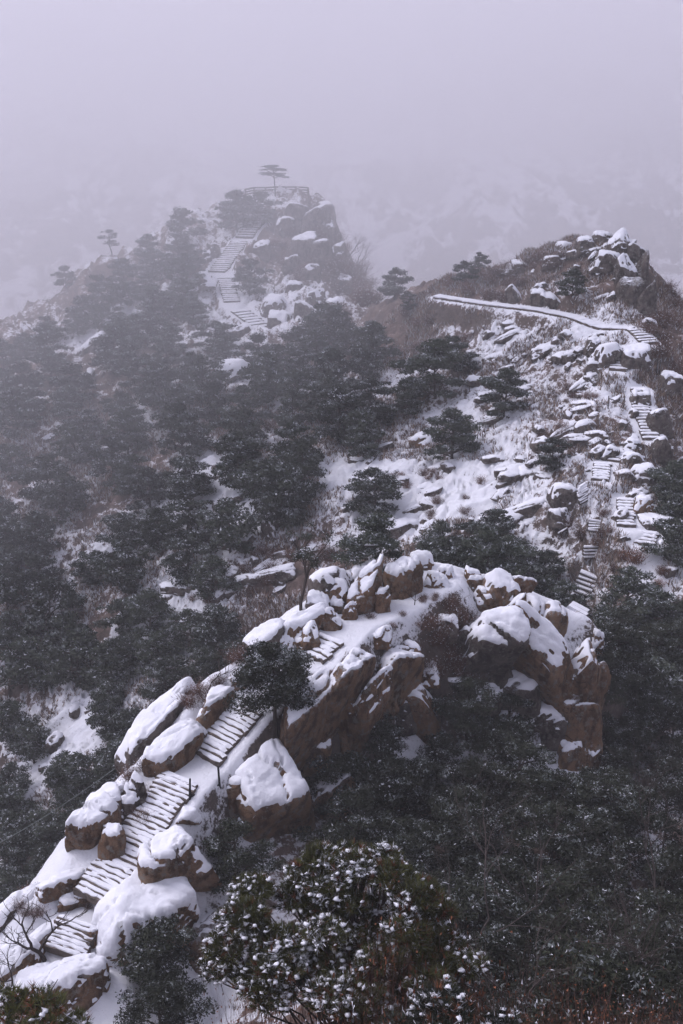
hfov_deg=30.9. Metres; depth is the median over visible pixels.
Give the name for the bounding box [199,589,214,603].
shrub
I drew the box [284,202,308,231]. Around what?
rock
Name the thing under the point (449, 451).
rock
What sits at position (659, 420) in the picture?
rock
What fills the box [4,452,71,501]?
pine tree
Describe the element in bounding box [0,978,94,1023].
needle pine
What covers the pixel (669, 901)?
pine tree
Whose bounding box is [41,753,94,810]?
pine tree
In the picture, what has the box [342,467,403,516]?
pine tree
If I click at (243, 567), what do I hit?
shrub
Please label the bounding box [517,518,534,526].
rock
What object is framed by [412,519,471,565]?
pine tree
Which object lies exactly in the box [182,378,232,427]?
pine tree
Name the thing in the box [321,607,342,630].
boulder
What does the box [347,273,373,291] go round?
shrub
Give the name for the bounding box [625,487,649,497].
rock
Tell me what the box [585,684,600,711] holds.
boulder
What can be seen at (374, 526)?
pine tree
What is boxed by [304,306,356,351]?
pine tree
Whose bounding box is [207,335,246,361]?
pine tree
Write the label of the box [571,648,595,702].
boulder
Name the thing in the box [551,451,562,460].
rock
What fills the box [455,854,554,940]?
pine tree
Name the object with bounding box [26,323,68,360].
pine tree
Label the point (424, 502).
rock
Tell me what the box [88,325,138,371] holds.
pine tree
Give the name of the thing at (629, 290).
rock
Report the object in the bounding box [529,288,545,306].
rock
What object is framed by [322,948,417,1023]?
shrub
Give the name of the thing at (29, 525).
pine tree
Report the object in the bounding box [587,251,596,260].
rock
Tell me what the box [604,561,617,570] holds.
shrub
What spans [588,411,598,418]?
rock
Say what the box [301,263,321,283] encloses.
rock
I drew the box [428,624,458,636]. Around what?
shrub
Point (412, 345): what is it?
shrub
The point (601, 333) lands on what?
rock
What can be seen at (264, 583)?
shrub
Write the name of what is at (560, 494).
rock
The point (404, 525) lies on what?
rock
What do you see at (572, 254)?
rock
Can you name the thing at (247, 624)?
bare tree
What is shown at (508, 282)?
shrub
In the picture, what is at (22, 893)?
boulder
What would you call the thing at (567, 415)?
rock
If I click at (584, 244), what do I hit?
rock
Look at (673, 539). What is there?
pine tree
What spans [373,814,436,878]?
pine tree
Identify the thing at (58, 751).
rock
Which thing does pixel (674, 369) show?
shrub
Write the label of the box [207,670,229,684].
shrub
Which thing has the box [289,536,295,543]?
rock
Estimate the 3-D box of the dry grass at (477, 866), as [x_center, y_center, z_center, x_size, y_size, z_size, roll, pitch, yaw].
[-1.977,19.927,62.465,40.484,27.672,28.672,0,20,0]
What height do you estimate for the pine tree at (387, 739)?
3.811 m
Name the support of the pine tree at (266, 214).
on the hillside
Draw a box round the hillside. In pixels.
[0,185,682,1023]
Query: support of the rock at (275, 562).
on the hillside
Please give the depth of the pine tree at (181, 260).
168.64 m
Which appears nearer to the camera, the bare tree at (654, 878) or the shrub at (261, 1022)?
the shrub at (261, 1022)
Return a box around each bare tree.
[0,890,95,961]
[0,925,28,985]
[204,642,239,689]
[227,598,255,632]
[348,232,368,256]
[356,236,381,270]
[367,641,407,676]
[403,579,425,604]
[420,714,604,934]
[420,775,604,947]
[443,915,590,1019]
[484,886,674,1006]
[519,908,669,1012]
[576,723,682,892]
[584,824,682,1002]
[595,856,682,963]
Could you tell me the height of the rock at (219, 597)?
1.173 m
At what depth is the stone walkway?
122.16 m
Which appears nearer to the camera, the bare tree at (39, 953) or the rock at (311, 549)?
the bare tree at (39, 953)
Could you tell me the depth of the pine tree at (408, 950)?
43.36 m
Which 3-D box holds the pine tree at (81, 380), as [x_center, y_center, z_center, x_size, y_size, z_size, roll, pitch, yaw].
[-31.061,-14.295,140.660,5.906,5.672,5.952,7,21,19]
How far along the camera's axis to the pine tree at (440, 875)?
48.27 m
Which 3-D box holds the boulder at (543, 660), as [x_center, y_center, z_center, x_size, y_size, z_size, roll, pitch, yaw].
[10.586,7.164,66.529,4.253,6.957,5.801,4,20,10]
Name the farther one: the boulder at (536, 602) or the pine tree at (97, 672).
the pine tree at (97, 672)
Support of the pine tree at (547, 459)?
on the hillside
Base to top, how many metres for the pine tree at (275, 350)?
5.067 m
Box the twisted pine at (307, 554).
[284,518,335,610]
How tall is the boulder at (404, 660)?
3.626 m
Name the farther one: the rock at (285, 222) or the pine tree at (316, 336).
the rock at (285, 222)
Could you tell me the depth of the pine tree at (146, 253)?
180.01 m
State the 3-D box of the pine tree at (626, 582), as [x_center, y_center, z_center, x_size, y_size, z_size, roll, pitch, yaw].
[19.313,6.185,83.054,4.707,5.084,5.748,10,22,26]
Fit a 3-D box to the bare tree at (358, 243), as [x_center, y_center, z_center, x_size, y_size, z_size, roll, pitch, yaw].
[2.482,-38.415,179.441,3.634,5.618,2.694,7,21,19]
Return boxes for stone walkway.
[433,294,634,330]
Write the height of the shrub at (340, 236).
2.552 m
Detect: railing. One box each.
[189,766,220,799]
[244,186,308,208]
[608,396,624,408]
[656,359,660,379]
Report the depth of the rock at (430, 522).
98.22 m
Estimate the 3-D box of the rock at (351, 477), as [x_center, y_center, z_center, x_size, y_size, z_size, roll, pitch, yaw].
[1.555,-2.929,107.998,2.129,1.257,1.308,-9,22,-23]
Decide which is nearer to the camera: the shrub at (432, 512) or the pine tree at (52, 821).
the pine tree at (52, 821)
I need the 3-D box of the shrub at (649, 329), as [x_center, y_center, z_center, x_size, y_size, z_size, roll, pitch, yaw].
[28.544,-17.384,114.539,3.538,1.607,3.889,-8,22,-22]
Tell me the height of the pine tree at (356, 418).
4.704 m
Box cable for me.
[0,768,114,842]
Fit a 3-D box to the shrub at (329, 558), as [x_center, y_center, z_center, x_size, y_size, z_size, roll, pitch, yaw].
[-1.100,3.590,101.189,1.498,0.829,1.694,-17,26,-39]
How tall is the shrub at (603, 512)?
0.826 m
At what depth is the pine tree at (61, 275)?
186.38 m
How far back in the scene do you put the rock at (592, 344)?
111.78 m
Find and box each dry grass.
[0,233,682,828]
[115,608,682,1009]
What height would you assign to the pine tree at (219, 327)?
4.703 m
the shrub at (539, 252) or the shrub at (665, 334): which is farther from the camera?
the shrub at (539, 252)
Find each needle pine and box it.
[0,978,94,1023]
[194,837,490,1023]
[375,980,534,1023]
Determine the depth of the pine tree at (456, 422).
104.98 m
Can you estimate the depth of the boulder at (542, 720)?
65.47 m
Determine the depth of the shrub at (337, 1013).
21.67 m
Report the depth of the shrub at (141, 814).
52.41 m
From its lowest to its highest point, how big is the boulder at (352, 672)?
5.204 m
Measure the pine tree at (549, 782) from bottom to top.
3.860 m
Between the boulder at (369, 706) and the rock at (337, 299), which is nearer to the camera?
the boulder at (369, 706)
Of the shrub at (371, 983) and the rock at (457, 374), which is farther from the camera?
the rock at (457, 374)
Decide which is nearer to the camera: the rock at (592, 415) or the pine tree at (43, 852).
the pine tree at (43, 852)
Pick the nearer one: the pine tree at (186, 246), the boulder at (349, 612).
the boulder at (349, 612)
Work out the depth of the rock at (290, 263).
172.63 m
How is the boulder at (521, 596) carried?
on the hillside
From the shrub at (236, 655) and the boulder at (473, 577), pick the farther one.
the boulder at (473, 577)
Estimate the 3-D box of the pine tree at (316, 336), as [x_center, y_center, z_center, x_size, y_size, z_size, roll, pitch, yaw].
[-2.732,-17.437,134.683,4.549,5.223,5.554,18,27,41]
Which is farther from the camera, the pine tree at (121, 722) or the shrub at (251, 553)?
the shrub at (251, 553)
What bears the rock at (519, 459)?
on the hillside
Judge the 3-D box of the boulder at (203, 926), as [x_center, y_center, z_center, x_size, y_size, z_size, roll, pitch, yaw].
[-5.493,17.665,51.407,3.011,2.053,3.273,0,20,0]
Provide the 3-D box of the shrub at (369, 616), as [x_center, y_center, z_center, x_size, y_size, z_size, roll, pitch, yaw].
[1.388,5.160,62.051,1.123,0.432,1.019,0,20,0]
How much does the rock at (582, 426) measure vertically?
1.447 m
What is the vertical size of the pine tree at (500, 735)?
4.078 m
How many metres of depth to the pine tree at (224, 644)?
94.32 m
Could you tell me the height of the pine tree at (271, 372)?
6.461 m
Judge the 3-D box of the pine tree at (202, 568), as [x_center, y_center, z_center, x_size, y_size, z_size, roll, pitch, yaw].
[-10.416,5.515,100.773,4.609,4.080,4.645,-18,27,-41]
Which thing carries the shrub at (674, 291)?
on the hillside
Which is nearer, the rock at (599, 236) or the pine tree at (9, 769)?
the pine tree at (9, 769)
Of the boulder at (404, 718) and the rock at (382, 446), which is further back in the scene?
the rock at (382, 446)
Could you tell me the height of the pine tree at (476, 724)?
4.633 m
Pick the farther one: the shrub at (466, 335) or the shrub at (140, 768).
the shrub at (466, 335)
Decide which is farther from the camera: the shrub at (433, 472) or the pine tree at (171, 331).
the pine tree at (171, 331)
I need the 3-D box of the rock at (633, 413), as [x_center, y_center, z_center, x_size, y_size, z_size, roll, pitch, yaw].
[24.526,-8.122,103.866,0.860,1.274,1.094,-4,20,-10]
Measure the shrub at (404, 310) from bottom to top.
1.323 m
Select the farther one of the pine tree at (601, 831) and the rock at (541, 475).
the rock at (541, 475)
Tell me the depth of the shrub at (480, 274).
134.43 m
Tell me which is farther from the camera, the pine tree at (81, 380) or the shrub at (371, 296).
the shrub at (371, 296)
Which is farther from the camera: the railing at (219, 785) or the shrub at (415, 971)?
the railing at (219, 785)
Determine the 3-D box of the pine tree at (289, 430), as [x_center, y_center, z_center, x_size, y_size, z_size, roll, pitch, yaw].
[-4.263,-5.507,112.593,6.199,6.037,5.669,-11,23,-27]
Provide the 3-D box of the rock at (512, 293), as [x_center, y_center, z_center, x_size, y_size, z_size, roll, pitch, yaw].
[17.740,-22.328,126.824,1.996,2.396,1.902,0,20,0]
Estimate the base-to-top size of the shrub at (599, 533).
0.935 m
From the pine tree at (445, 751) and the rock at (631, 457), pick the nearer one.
the pine tree at (445, 751)
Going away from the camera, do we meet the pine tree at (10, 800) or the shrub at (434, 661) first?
the shrub at (434, 661)
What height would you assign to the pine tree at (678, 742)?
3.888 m
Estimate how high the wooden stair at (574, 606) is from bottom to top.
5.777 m
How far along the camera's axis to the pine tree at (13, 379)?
145.30 m
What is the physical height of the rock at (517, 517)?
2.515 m
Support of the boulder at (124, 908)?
on the hillside
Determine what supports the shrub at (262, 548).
on the hillside
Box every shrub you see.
[7,896,31,913]
[17,905,35,918]
[24,900,49,919]
[116,761,138,781]
[128,807,154,823]
[133,757,150,775]
[171,683,207,709]
[184,593,196,601]
[185,678,209,695]
[194,684,217,702]
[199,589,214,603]
[199,980,271,1023]
[200,949,313,1023]
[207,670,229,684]
[217,642,244,664]
[230,647,246,661]
[236,565,254,572]
[237,584,259,596]
[237,1002,310,1023]
[238,565,250,573]
[248,549,263,557]
[251,543,275,553]
[252,569,276,585]
[260,545,278,558]
[261,419,277,430]
[262,560,284,570]
[263,993,336,1023]
[270,977,402,1023]
[282,547,296,557]
[283,225,297,235]
[285,873,444,1023]
[289,269,307,280]
[302,279,311,284]
[312,543,327,554]
[316,230,331,239]
[320,920,494,1023]
[321,255,351,275]
[321,553,334,561]
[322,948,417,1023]
[324,543,338,555]
[325,269,354,281]
[329,229,354,244]
[331,282,354,292]
[344,240,352,252]
[344,286,378,306]
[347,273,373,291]
[350,253,381,275]
[350,285,387,306]
[352,286,385,304]
[353,965,510,1023]
[354,272,368,282]
[362,276,380,288]
[362,610,377,618]
[389,894,505,1023]
[397,609,409,616]
[398,305,413,317]
[402,481,412,488]
[404,341,423,351]
[404,916,542,1023]
[412,465,427,475]
[413,610,444,631]
[420,505,436,516]
[422,650,441,680]
[423,315,435,323]
[424,657,434,673]
[426,466,439,477]
[426,495,445,505]
[427,986,499,1023]
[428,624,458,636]
[433,609,460,633]
[437,274,454,286]
[437,654,455,679]
[438,589,473,610]
[444,601,469,620]
[453,665,476,678]
[455,333,469,342]
[456,963,555,1023]
[457,504,471,515]
[457,606,476,629]
[458,284,476,293]
[460,331,470,339]
[462,931,603,1023]
[465,606,480,621]
[467,265,489,276]
[471,474,486,484]
[479,982,585,1023]
[480,288,497,300]
[483,264,502,277]
[485,267,506,276]
[489,292,508,301]
[491,288,503,300]
[494,930,619,1023]
[498,274,515,286]
[499,259,517,272]
[508,273,525,286]
[511,996,578,1023]
[514,277,526,286]
[520,255,533,266]
[523,259,539,268]
[526,252,542,261]
[532,956,660,1023]
[533,247,548,258]
[537,257,557,269]
[538,430,551,436]
[545,992,657,1023]
[548,250,567,257]
[551,529,569,541]
[552,419,571,428]
[559,378,572,390]
[563,514,579,529]
[567,388,576,397]
[572,990,681,1023]
[574,530,593,539]
[575,529,583,537]
[578,390,591,398]
[585,537,600,546]
[589,392,600,397]
[591,403,603,411]
[594,505,612,518]
[594,525,607,538]
[596,553,610,563]
[603,967,682,1023]
[604,525,618,532]
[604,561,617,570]
[612,547,628,560]
[617,544,649,565]
[627,316,667,334]
[640,312,662,323]
[648,336,681,357]
[651,313,679,328]
[652,575,669,587]
[654,560,669,576]
[657,309,675,322]
[657,331,673,343]
[658,328,673,339]
[659,278,677,293]
[660,304,681,320]
[664,364,682,373]
[665,295,681,306]
[667,286,681,298]
[669,356,681,365]
[670,359,682,375]
[672,314,682,329]
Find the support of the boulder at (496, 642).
on the hillside
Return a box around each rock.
[22,784,34,800]
[38,762,47,771]
[40,433,54,442]
[43,730,64,754]
[53,749,63,758]
[69,703,82,718]
[74,331,105,356]
[86,367,94,383]
[99,315,114,329]
[106,546,119,560]
[159,580,192,595]
[160,594,173,601]
[189,271,218,292]
[201,250,211,261]
[206,472,220,479]
[209,242,220,257]
[209,358,249,383]
[210,588,225,603]
[222,565,239,579]
[224,589,236,598]
[231,492,242,502]
[232,323,250,337]
[234,573,260,584]
[242,532,256,545]
[249,556,258,567]
[250,558,271,572]
[253,239,270,262]
[254,563,295,583]
[259,293,286,317]
[260,515,275,541]
[262,580,287,586]
[264,558,288,568]
[267,309,291,328]
[271,550,286,559]
[271,584,285,597]
[274,216,295,237]
[282,254,298,275]
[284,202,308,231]
[284,280,302,292]
[286,231,317,264]
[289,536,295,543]
[293,300,313,318]
[300,545,318,555]
[301,204,330,237]
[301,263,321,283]
[305,288,325,307]
[310,238,334,271]
[317,200,335,224]
[319,220,340,246]
[326,296,343,304]
[332,241,347,263]
[337,273,352,294]
[347,457,363,463]
[348,471,361,481]
[365,456,374,464]
[376,441,393,452]
[385,517,419,539]
[390,474,408,485]
[402,504,424,513]
[409,431,437,447]
[417,481,432,493]
[417,496,434,510]
[419,519,433,532]
[420,517,428,523]
[424,486,442,496]
[427,459,456,474]
[440,461,455,473]
[443,444,461,456]
[449,369,464,377]
[461,360,470,372]
[465,375,481,386]
[473,391,488,403]
[479,411,511,424]
[481,454,504,463]
[481,507,522,536]
[482,330,494,340]
[482,350,509,364]
[483,415,502,421]
[490,488,508,501]
[493,327,521,343]
[494,467,505,477]
[495,464,539,488]
[498,463,522,483]
[500,319,512,327]
[502,259,526,274]
[502,486,513,494]
[503,325,517,333]
[505,284,520,303]
[506,355,513,361]
[511,356,519,363]
[512,496,546,519]
[513,455,526,462]
[515,391,535,402]
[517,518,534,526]
[520,383,535,390]
[525,458,537,467]
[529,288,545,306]
[530,341,558,362]
[530,435,550,453]
[531,425,544,433]
[533,283,542,288]
[533,471,549,479]
[539,282,548,287]
[540,255,560,271]
[540,292,560,308]
[546,482,577,510]
[546,507,571,528]
[548,351,564,364]
[549,419,576,437]
[551,336,559,344]
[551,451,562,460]
[555,241,570,251]
[558,329,572,340]
[559,433,591,447]
[561,350,577,363]
[563,410,572,419]
[564,362,571,370]
[566,249,580,258]
[567,377,586,393]
[569,399,591,405]
[570,404,591,413]
[571,264,579,269]
[573,346,584,354]
[574,235,594,255]
[574,419,595,432]
[575,393,587,397]
[583,337,600,357]
[583,371,597,384]
[583,430,608,439]
[584,357,597,374]
[584,382,593,390]
[586,437,602,446]
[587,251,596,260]
[587,342,622,373]
[588,247,601,252]
[588,249,619,274]
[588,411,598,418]
[589,331,606,336]
[589,444,605,459]
[590,293,609,300]
[591,401,598,411]
[592,230,610,242]
[601,444,619,460]
[603,439,611,444]
[606,228,631,254]
[606,291,615,302]
[610,395,620,403]
[611,507,628,521]
[612,253,637,285]
[613,468,636,480]
[615,276,644,308]
[616,419,627,430]
[618,535,630,542]
[619,451,644,464]
[620,342,651,372]
[623,433,641,451]
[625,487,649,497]
[627,242,644,264]
[628,408,638,418]
[629,387,651,405]
[630,462,657,490]
[632,488,645,497]
[633,494,655,513]
[636,249,649,289]
[636,280,657,317]
[637,512,673,531]
[639,317,659,337]
[645,408,673,438]
[650,436,672,464]
[658,370,682,397]
[658,539,668,547]
[663,566,678,578]
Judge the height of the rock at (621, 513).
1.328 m
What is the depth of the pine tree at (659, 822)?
52.47 m
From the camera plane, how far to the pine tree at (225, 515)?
103.20 m
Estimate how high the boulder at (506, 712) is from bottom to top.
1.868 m
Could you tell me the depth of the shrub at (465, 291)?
130.29 m
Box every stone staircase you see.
[44,914,96,957]
[73,771,197,904]
[196,699,263,766]
[208,240,247,272]
[217,276,239,302]
[230,309,266,326]
[235,200,267,238]
[303,632,343,664]
[591,461,611,481]
[607,450,624,462]
[609,346,627,371]
[616,497,635,527]
[627,327,658,344]
[630,387,659,440]
[633,529,659,544]
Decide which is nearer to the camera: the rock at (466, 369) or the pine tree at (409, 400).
the pine tree at (409, 400)
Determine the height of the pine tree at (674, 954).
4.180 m
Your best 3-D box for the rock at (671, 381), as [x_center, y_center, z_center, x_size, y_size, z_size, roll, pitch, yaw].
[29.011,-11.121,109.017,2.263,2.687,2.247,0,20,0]
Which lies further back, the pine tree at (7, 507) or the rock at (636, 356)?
the pine tree at (7, 507)
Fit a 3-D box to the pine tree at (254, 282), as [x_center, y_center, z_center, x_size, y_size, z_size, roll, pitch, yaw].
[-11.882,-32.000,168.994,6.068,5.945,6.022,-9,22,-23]
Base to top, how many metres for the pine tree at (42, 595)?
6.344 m
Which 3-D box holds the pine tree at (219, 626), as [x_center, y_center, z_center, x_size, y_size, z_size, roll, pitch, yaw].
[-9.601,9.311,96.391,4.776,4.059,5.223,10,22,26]
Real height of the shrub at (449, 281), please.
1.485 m
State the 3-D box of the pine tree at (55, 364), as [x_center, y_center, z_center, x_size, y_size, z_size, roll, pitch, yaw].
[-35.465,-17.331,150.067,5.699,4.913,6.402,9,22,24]
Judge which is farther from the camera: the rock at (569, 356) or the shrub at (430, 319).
the shrub at (430, 319)
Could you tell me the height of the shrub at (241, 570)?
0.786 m
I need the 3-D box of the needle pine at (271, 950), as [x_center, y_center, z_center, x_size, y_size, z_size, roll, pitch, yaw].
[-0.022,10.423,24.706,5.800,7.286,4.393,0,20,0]
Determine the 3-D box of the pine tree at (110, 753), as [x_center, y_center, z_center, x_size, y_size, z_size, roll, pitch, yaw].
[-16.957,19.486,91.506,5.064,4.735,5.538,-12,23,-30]
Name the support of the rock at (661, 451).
on the hillside
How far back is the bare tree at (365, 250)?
185.59 m
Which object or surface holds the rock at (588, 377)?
on the hillside
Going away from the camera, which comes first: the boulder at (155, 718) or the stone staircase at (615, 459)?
the boulder at (155, 718)
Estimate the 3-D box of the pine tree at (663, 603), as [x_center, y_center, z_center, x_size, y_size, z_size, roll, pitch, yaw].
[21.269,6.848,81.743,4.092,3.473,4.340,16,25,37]
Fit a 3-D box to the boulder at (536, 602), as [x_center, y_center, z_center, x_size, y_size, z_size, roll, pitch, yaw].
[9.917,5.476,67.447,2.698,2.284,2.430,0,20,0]
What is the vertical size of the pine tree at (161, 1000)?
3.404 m
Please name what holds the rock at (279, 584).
on the hillside
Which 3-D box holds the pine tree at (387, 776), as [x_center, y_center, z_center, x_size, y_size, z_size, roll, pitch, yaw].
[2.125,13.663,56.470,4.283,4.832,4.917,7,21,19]
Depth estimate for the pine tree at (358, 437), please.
110.19 m
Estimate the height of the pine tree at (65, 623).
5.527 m
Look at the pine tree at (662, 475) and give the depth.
93.26 m
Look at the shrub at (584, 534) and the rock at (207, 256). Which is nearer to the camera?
the shrub at (584, 534)
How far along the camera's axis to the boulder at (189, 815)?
51.86 m
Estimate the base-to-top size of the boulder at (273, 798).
5.514 m
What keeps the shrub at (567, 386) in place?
on the hillside
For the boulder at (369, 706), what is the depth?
58.38 m
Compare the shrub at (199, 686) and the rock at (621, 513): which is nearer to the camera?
the shrub at (199, 686)
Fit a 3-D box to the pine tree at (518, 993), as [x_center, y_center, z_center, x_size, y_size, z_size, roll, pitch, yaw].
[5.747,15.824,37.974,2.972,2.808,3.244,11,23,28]
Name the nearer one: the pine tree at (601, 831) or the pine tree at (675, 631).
the pine tree at (601, 831)
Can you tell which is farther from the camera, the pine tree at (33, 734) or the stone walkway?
the stone walkway
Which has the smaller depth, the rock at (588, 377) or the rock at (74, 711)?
the rock at (74, 711)
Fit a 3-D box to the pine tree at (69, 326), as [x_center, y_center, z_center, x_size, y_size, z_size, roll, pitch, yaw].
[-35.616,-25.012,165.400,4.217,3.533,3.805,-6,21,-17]
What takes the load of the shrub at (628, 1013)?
on the hillside
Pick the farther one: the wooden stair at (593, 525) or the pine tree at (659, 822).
the wooden stair at (593, 525)
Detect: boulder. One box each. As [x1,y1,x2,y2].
[0,882,39,932]
[0,936,43,983]
[9,952,110,1023]
[29,917,55,953]
[33,868,84,903]
[57,892,89,912]
[64,782,124,851]
[87,926,97,948]
[91,869,199,970]
[98,823,125,860]
[114,676,195,773]
[121,770,147,817]
[137,825,222,891]
[142,718,207,777]
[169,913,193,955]
[175,806,201,824]
[186,905,239,979]
[196,685,236,729]
[226,775,241,821]
[227,669,247,690]
[234,738,315,842]
[242,617,284,650]
[279,667,333,771]
[280,634,294,652]
[283,602,325,638]
[294,620,320,652]
[301,739,331,777]
[305,589,330,608]
[308,566,353,595]
[310,770,355,823]
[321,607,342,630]
[321,647,375,742]
[323,577,347,602]
[330,598,344,613]
[341,601,357,619]
[345,554,383,614]
[346,665,392,741]
[351,556,383,586]
[373,624,391,650]
[375,585,390,613]
[378,645,424,714]
[382,554,423,599]
[382,692,399,722]
[396,700,416,736]
[404,639,420,652]
[406,684,440,745]
[410,550,434,570]
[421,661,440,688]
[423,570,450,588]
[437,564,454,578]
[437,613,458,643]
[448,677,485,716]
[455,625,469,657]
[462,605,530,682]
[464,565,482,592]
[474,585,494,611]
[479,682,503,723]
[481,568,520,609]
[484,669,512,688]
[498,710,519,729]
[501,670,541,719]
[507,592,526,605]
[512,575,537,592]
[513,599,570,705]
[526,593,545,615]
[527,702,561,732]
[540,715,567,750]
[542,663,574,709]
[543,600,568,636]
[557,694,580,720]
[557,739,584,771]
[565,702,602,768]
[571,637,600,696]
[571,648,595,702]
[583,748,602,768]
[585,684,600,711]
[591,628,604,655]
[599,661,610,713]
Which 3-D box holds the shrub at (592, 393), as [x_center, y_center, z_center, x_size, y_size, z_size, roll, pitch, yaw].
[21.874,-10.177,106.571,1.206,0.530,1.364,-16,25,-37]
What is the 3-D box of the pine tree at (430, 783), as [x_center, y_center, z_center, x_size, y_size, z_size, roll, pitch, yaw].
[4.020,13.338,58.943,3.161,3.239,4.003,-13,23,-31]
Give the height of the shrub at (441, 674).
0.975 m
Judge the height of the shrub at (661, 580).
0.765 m
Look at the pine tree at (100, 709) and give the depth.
94.97 m
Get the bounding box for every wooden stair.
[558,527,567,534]
[566,601,591,616]
[570,569,597,602]
[576,481,590,504]
[582,545,598,558]
[586,518,600,532]
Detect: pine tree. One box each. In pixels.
[0,360,48,396]
[0,388,40,439]
[0,496,22,525]
[0,515,34,556]
[0,542,35,587]
[0,571,36,613]
[0,609,31,656]
[0,635,57,692]
[0,699,42,749]
[0,761,34,796]
[0,784,45,830]
[0,808,46,863]
[0,827,44,885]
[0,870,34,902]
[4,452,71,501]
[6,509,60,556]
[6,720,51,764]
[7,387,48,419]
[16,553,67,595]
[18,842,57,885]
[19,805,75,856]
[20,577,87,635]
[25,349,71,383]
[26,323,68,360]
[33,472,91,524]
[36,627,102,690]
[37,315,67,343]
[38,610,94,663]
[41,750,103,806]
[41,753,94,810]
[48,361,98,401]
[50,264,76,288]
[50,423,100,464]
[61,312,90,334]
[62,409,111,446]
[64,294,102,332]
[65,796,86,815]
[68,550,112,585]
[80,640,133,683]
[85,274,119,308]
[85,691,127,740]
[86,745,121,792]
[87,435,133,477]
[87,736,124,786]
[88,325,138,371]
[88,677,128,717]
[90,539,153,594]
[92,598,136,634]
[92,706,141,756]
[93,511,143,547]
[97,229,119,254]
[98,391,134,416]
[99,408,152,455]
[100,310,139,335]
[100,632,151,678]
[102,454,150,495]
[105,257,143,292]
[109,402,149,429]
[113,913,207,998]
[113,979,219,1023]
[121,588,178,641]
[123,465,170,514]
[132,506,175,553]
[132,630,181,677]
[134,233,158,254]
[134,247,161,274]
[136,654,191,705]
[145,252,170,280]
[148,323,187,353]
[149,385,198,431]
[155,401,214,457]
[156,499,214,550]
[157,608,210,652]
[159,536,218,586]
[161,455,218,508]
[163,240,194,262]
[163,252,205,285]
[164,277,210,317]
[165,206,210,242]
[171,242,206,271]
[174,351,209,385]
[177,298,209,324]
[180,353,231,404]
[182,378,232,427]
[184,553,245,599]
[184,645,223,684]
[188,320,237,351]
[188,603,247,652]
[194,497,261,554]
[201,817,285,895]
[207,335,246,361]
[207,404,270,450]
[210,429,266,489]
[214,189,261,232]
[215,384,272,429]
[217,637,243,667]
[221,437,262,463]
[222,639,319,737]
[225,459,274,499]
[231,256,275,295]
[234,332,275,363]
[237,349,290,403]
[237,464,315,530]
[246,190,283,222]
[247,343,300,375]
[248,464,320,518]
[258,164,289,196]
[259,421,326,466]
[268,437,327,489]
[271,368,314,407]
[271,388,314,426]
[277,325,324,355]
[291,784,398,847]
[296,329,332,365]
[298,301,351,343]
[300,375,360,421]
[301,345,358,397]
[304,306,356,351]
[305,750,382,818]
[308,386,377,443]
[327,511,404,572]
[331,325,369,356]
[338,409,387,450]
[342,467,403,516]
[342,753,437,848]
[344,377,397,425]
[345,348,386,381]
[346,426,382,459]
[350,320,403,361]
[351,320,396,353]
[354,712,415,783]
[365,909,451,972]
[367,861,461,942]
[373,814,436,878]
[377,267,413,299]
[378,831,446,892]
[380,379,425,418]
[385,337,468,399]
[396,755,448,824]
[399,291,418,309]
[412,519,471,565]
[415,735,470,791]
[416,783,494,867]
[421,538,475,568]
[422,406,483,459]
[424,676,501,754]
[428,809,519,895]
[436,754,518,825]
[441,335,480,371]
[441,881,536,989]
[448,988,488,1023]
[451,260,480,282]
[453,508,519,557]
[454,524,526,575]
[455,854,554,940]
[460,927,551,1009]
[464,992,528,1023]
[467,721,538,794]
[467,921,565,1001]
[468,252,491,268]
[471,735,557,823]
[477,367,531,417]
[479,691,536,743]
[484,534,539,575]
[487,974,559,1013]
[494,845,556,896]
[500,761,600,840]
[504,866,615,974]
[506,799,592,872]
[507,549,568,592]
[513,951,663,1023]
[517,930,682,1023]
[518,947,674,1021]
[533,437,572,471]
[533,573,572,604]
[540,854,637,927]
[543,810,637,901]
[548,579,596,616]
[550,764,624,821]
[553,267,588,296]
[554,906,648,975]
[560,776,646,861]
[589,605,654,661]
[592,565,662,624]
[594,743,644,785]
[595,621,660,684]
[596,920,682,1022]
[597,656,630,706]
[599,764,654,802]
[602,711,634,763]
[609,886,682,976]
[617,783,672,836]
[623,662,682,728]
[623,814,682,894]
[626,655,682,721]
[634,623,682,674]
[636,754,682,818]
[636,844,682,909]
[639,516,682,567]
[641,589,682,626]
[644,460,682,507]
[648,733,682,779]
[649,701,682,756]
[651,618,682,666]
[653,479,682,531]
[668,663,682,688]
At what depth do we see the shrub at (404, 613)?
62.52 m
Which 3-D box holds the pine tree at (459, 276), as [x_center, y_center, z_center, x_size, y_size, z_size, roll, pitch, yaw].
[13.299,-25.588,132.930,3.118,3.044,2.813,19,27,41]
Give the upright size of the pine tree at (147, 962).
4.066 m
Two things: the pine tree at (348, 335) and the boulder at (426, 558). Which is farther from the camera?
the pine tree at (348, 335)
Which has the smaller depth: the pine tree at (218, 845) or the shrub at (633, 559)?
the pine tree at (218, 845)
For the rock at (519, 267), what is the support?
on the hillside
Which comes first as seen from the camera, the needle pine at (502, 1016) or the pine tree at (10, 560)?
the needle pine at (502, 1016)
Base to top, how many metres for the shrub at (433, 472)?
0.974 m
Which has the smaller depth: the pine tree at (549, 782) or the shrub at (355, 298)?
the pine tree at (549, 782)
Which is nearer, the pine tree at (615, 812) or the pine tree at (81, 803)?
the pine tree at (615, 812)
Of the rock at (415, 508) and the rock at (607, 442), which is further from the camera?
the rock at (415, 508)
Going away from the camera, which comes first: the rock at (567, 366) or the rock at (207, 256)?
the rock at (567, 366)

